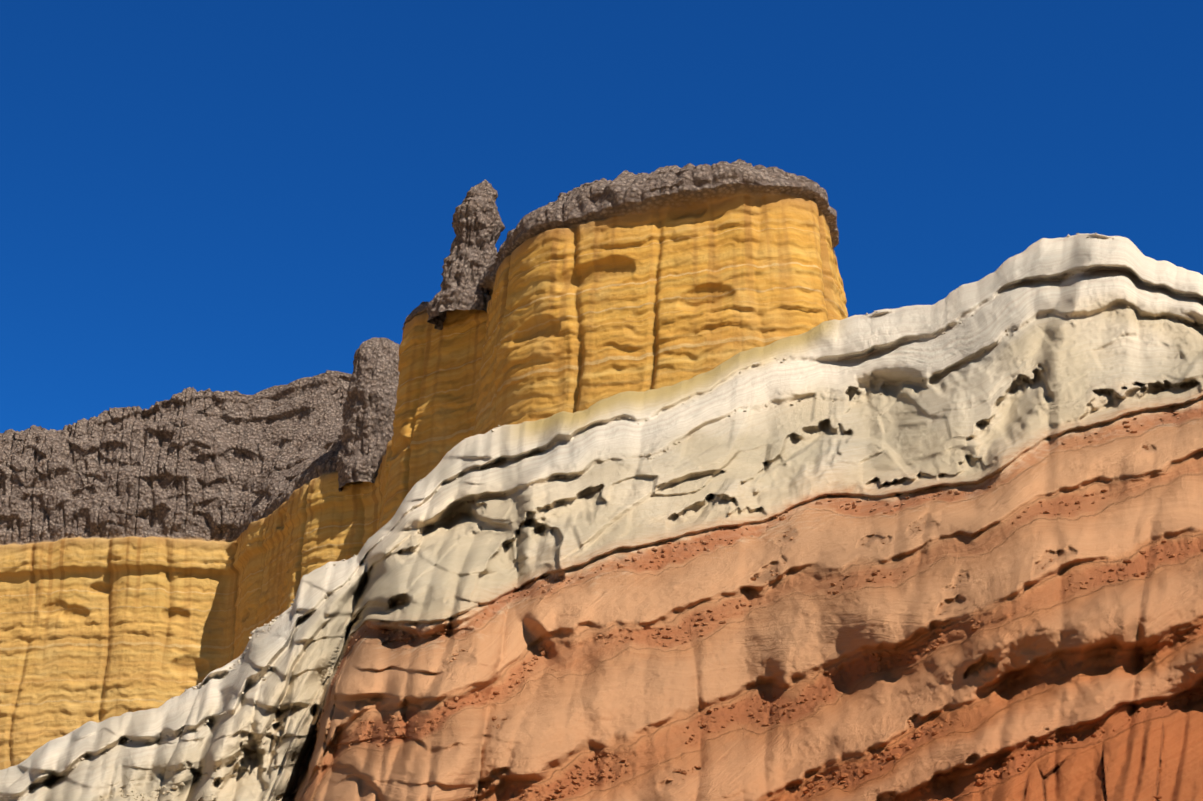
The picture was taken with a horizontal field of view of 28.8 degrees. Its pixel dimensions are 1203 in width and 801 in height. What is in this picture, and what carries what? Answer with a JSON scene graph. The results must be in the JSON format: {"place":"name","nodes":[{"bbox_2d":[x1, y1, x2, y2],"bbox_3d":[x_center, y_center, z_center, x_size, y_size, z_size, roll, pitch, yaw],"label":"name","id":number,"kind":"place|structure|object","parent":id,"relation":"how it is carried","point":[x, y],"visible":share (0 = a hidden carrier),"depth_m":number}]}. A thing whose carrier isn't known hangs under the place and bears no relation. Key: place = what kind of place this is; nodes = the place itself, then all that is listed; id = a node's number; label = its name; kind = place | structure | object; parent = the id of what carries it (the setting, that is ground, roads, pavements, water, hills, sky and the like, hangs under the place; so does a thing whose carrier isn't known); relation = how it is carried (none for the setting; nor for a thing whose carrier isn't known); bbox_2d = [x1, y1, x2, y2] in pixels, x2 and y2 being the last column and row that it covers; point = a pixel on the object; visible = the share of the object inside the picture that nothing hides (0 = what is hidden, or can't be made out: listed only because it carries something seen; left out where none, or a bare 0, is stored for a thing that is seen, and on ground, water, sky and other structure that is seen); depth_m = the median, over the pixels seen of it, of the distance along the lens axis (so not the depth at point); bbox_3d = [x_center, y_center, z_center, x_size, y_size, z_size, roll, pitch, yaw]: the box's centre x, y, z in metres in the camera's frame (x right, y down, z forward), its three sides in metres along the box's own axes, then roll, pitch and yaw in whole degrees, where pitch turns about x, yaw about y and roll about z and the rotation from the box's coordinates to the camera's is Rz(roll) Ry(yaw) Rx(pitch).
{"place":"outdoors","nodes":[
{"label":"outdoors","id":0,"kind":"place"},
{"bbox_2d":[0,159,847,769],"bbox_3d":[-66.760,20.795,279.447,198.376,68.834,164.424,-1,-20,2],"label":"mesa cliff","id":1,"kind":"structure","parent":0,"point":[160,553],"depth_m":279.50},
{"bbox_2d":[336,337,399,491],"bbox_3d":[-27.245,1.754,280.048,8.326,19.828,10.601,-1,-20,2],"label":"rock pillar","id":2,"kind":"structure","parent":1,"relation":"on","point":[369,406],"depth_m":275.76},
{"bbox_2d":[426,179,504,329],"bbox_3d":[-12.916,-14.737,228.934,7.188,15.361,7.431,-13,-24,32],"label":"rock pinnacle","id":3,"kind":"object","parent":1,"relation":"on","point":[478,226],"visible":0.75,"depth_m":227.43},
{"bbox_2d":[0,233,1202,800],"bbox_3d":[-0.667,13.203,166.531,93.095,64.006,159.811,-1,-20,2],"label":"rock slope","id":4,"kind":"structure","parent":0,"point":[1006,415],"depth_m":129.74},
{"bbox_2d":[0,233,1202,800],"bbox_3d":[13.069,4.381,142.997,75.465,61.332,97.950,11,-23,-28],"label":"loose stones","id":5,"kind":"object","parent":4,"relation":"on","point":[760,709],"visible":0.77,"depth_m":119.70},
{"bbox_2d":[0,0,1202,432],"label":"sky","id":6,"kind":"structure","parent":0,"point":[242,196]}
]}

